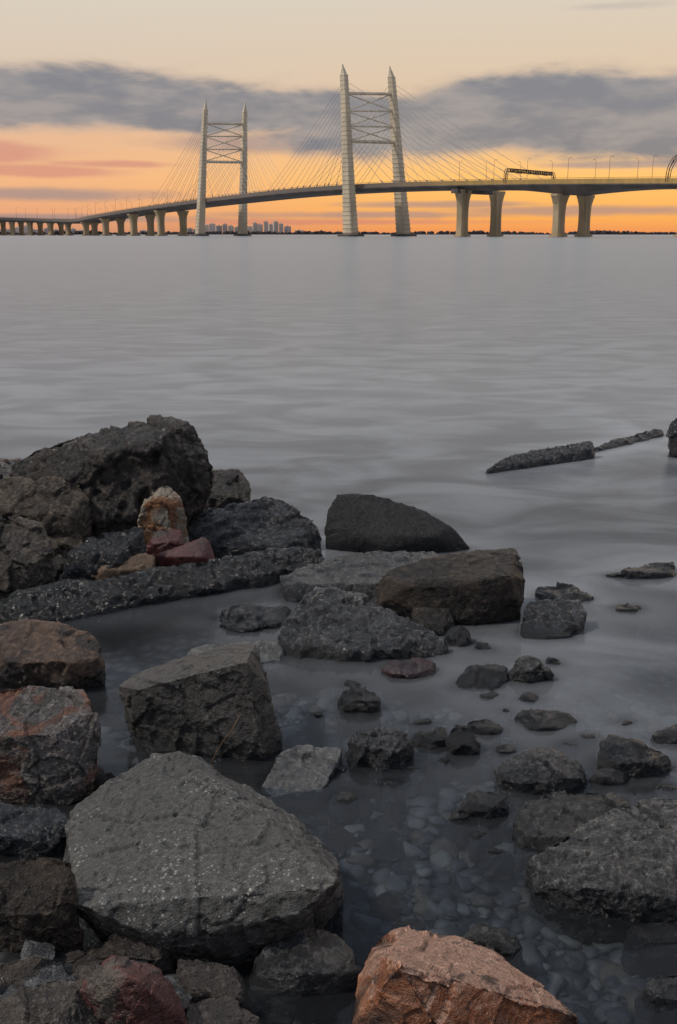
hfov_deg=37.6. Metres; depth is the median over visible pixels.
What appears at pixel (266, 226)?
apartment building
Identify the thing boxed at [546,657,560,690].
stone
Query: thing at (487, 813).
rock
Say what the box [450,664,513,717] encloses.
rock
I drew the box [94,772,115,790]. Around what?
rock
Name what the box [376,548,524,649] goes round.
rock
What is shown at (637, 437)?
concrete beam
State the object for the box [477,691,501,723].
stone
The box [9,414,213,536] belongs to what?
boulder
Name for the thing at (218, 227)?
apartment building
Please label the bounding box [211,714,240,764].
dry twig
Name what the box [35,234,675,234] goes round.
shore
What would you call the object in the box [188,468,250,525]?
rock
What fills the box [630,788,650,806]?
stone
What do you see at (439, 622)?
rock
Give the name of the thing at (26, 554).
rock
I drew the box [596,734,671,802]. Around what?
rock
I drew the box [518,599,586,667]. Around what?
rock
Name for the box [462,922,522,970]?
rock
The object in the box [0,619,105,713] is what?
boulder
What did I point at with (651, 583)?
rock
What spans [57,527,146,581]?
rock
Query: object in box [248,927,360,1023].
rock
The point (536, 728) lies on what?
rock
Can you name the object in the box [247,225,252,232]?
apartment building
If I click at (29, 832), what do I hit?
rock
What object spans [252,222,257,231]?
apartment building
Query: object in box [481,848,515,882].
stone
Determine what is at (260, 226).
apartment building
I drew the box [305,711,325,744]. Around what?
stone
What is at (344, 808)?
stone
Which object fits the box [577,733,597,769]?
stone
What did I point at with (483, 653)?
rock
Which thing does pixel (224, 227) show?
apartment building
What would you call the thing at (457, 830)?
stone
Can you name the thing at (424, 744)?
rock
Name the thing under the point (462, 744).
rock
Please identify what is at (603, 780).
stone
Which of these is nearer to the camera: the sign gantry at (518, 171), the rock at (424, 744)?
the rock at (424, 744)
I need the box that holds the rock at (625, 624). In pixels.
[611,603,641,643]
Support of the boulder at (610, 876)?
on the ground
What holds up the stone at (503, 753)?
on the ground
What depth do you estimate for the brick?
5.07 m
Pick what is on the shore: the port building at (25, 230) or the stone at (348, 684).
the port building at (25, 230)
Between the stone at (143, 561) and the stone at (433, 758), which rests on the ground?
the stone at (433, 758)
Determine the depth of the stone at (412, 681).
3.99 m
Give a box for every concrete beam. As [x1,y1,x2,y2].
[0,546,325,642]
[484,441,595,489]
[592,429,663,470]
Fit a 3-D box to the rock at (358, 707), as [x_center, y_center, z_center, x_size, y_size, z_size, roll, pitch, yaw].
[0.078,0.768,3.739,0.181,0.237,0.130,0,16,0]
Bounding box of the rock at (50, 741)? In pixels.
[0,685,103,813]
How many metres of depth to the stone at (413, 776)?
3.28 m
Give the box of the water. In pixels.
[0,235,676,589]
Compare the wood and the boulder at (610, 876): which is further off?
the wood
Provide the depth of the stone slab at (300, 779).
3.21 m
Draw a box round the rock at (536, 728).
[512,708,576,750]
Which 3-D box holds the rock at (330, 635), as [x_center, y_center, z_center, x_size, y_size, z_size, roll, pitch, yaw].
[0.105,0.545,4.341,0.728,0.375,0.513,0,16,0]
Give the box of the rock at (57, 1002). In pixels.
[0,980,97,1023]
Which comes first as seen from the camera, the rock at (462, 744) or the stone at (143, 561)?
the rock at (462, 744)
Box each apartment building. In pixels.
[209,222,215,231]
[215,225,221,232]
[222,223,227,231]
[228,225,233,230]
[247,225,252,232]
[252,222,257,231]
[257,223,262,231]
[264,220,267,231]
[268,223,272,231]
[273,220,277,232]
[279,223,282,232]
[284,225,290,233]
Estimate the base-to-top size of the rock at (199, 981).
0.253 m
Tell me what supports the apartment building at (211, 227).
on the shore
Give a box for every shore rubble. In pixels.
[0,458,133,776]
[0,739,424,1023]
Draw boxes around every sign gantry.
[503,168,555,182]
[665,155,676,181]
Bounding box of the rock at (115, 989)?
[79,955,187,1023]
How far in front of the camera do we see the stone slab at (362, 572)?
4.87 m
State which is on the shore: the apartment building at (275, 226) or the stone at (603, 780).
the apartment building at (275, 226)
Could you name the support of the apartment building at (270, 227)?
on the shore
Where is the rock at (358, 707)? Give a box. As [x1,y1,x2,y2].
[335,685,382,737]
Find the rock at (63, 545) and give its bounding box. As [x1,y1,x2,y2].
[48,533,84,559]
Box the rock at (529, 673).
[507,655,556,709]
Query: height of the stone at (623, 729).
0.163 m
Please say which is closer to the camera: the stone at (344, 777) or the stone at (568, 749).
the stone at (344, 777)
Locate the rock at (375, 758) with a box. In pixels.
[344,726,413,800]
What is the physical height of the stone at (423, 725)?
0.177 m
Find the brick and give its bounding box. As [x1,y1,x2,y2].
[155,537,214,566]
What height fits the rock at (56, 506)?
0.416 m
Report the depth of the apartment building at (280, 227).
3129.71 m
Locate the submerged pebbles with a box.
[98,687,676,1023]
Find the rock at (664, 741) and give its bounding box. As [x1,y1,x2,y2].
[649,724,676,771]
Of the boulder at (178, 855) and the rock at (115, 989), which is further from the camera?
the boulder at (178, 855)
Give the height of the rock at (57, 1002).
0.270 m
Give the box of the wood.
[0,230,676,233]
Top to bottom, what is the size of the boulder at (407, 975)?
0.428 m
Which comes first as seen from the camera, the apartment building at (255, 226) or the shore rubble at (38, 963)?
the shore rubble at (38, 963)
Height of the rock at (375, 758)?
0.276 m
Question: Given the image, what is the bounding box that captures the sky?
[0,0,676,233]
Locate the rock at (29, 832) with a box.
[0,802,69,863]
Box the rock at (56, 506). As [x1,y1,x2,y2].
[0,476,92,541]
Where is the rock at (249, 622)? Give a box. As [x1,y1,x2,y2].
[208,603,291,645]
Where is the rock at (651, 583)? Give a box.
[602,562,676,604]
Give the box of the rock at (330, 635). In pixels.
[278,586,447,685]
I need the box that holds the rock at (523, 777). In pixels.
[492,747,590,820]
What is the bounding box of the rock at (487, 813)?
[447,790,509,843]
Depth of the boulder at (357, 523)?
5.51 m
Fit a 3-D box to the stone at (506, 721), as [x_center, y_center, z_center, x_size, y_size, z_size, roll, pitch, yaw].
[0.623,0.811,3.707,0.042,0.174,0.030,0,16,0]
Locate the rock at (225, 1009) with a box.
[196,995,260,1023]
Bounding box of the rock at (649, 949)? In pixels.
[620,922,676,977]
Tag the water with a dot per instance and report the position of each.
(407, 344)
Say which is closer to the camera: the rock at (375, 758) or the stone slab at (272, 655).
the rock at (375, 758)
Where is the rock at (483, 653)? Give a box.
[475,642,491,665]
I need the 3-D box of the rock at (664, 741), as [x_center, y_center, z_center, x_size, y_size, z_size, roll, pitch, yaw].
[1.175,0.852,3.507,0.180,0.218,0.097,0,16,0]
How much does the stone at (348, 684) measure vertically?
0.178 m
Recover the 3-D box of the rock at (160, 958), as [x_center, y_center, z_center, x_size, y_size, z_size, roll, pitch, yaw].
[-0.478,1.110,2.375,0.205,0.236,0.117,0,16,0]
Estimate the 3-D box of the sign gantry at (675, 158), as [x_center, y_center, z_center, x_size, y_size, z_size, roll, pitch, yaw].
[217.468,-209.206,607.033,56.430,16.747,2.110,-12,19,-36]
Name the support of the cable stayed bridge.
on the water
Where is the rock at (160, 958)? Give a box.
[100,932,175,974]
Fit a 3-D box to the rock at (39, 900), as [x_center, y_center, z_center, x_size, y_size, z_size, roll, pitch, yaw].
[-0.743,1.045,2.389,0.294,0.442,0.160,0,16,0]
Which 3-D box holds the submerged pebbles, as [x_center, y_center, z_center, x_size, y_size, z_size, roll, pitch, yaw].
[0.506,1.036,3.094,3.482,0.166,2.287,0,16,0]
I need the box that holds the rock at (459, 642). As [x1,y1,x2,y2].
[444,625,475,677]
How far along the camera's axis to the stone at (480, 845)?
2.92 m
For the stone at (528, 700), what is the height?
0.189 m
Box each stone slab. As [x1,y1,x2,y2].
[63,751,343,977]
[186,495,321,558]
[186,640,284,692]
[262,745,342,814]
[280,550,438,609]
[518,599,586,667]
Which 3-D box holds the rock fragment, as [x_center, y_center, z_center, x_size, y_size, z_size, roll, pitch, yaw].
[-1.436,0.335,5.119,0.116,0.236,0.083,0,16,0]
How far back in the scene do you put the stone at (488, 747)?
3.51 m
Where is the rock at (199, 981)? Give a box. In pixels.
[176,959,257,1014]
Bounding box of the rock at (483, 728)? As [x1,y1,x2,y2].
[466,719,502,759]
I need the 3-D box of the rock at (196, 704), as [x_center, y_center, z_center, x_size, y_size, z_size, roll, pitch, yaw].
[-0.467,0.709,3.527,0.568,0.534,0.459,0,16,0]
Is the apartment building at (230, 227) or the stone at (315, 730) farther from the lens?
the apartment building at (230, 227)
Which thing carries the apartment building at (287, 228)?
on the shore
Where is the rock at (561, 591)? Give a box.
[534,582,595,631]
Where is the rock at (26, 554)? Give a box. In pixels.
[0,516,56,595]
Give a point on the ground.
(584, 535)
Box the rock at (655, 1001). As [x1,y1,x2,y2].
[634,974,676,1023]
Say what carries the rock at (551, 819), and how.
on the ground
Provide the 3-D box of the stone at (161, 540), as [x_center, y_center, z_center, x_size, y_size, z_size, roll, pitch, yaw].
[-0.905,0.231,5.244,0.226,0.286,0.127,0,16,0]
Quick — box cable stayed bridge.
[0,64,676,236]
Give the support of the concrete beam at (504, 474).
in the water
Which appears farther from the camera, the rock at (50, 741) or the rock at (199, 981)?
the rock at (50, 741)
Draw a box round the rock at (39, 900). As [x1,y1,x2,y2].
[0,857,84,952]
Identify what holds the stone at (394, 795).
on the ground
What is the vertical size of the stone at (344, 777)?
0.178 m
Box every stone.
[90,552,154,579]
[137,485,188,543]
[146,528,185,566]
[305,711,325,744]
[328,790,360,829]
[334,765,354,793]
[342,680,360,692]
[381,657,436,705]
[382,781,406,813]
[403,766,423,799]
[408,718,432,740]
[424,750,448,785]
[436,757,449,788]
[447,811,467,849]
[468,831,491,866]
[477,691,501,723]
[480,733,499,764]
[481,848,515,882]
[490,744,517,781]
[501,708,511,737]
[518,692,542,712]
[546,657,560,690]
[558,742,576,760]
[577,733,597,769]
[587,767,629,798]
[615,720,632,738]
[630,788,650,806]
[656,783,676,799]
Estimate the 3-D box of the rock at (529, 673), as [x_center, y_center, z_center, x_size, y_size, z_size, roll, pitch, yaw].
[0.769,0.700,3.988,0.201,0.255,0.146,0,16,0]
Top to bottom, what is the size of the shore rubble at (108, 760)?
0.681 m
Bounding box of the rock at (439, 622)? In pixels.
[411,607,454,643]
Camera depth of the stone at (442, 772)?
3.33 m
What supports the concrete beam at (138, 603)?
on the ground
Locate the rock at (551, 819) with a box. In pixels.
[512,790,629,871]
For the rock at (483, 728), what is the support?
on the ground
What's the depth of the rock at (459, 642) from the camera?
4.28 m
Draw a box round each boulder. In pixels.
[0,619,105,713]
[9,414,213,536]
[324,493,469,558]
[352,925,578,1023]
[525,797,676,945]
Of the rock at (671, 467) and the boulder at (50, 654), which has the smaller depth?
the boulder at (50, 654)
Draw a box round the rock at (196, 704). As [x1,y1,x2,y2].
[118,643,282,784]
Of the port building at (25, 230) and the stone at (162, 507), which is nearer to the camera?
the stone at (162, 507)
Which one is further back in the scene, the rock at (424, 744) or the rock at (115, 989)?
the rock at (424, 744)
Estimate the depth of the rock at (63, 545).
5.16 m
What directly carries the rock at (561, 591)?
on the ground
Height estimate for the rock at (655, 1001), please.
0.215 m
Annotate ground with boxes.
[0,415,676,1023]
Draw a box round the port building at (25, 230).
[24,224,27,233]
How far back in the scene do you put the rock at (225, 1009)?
2.15 m
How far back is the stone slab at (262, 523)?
5.52 m
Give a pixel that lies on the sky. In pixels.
(100, 100)
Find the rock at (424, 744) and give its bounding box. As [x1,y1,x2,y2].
[410,726,446,774]
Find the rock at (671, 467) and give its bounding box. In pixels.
[664,418,676,474]
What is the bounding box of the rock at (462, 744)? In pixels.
[445,725,480,785]
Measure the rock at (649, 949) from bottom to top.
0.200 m
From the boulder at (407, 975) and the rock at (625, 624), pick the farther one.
the rock at (625, 624)
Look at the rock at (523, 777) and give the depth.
3.16 m
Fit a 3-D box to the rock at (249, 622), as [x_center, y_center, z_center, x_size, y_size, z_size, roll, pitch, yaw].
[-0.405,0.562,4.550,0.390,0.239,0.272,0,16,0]

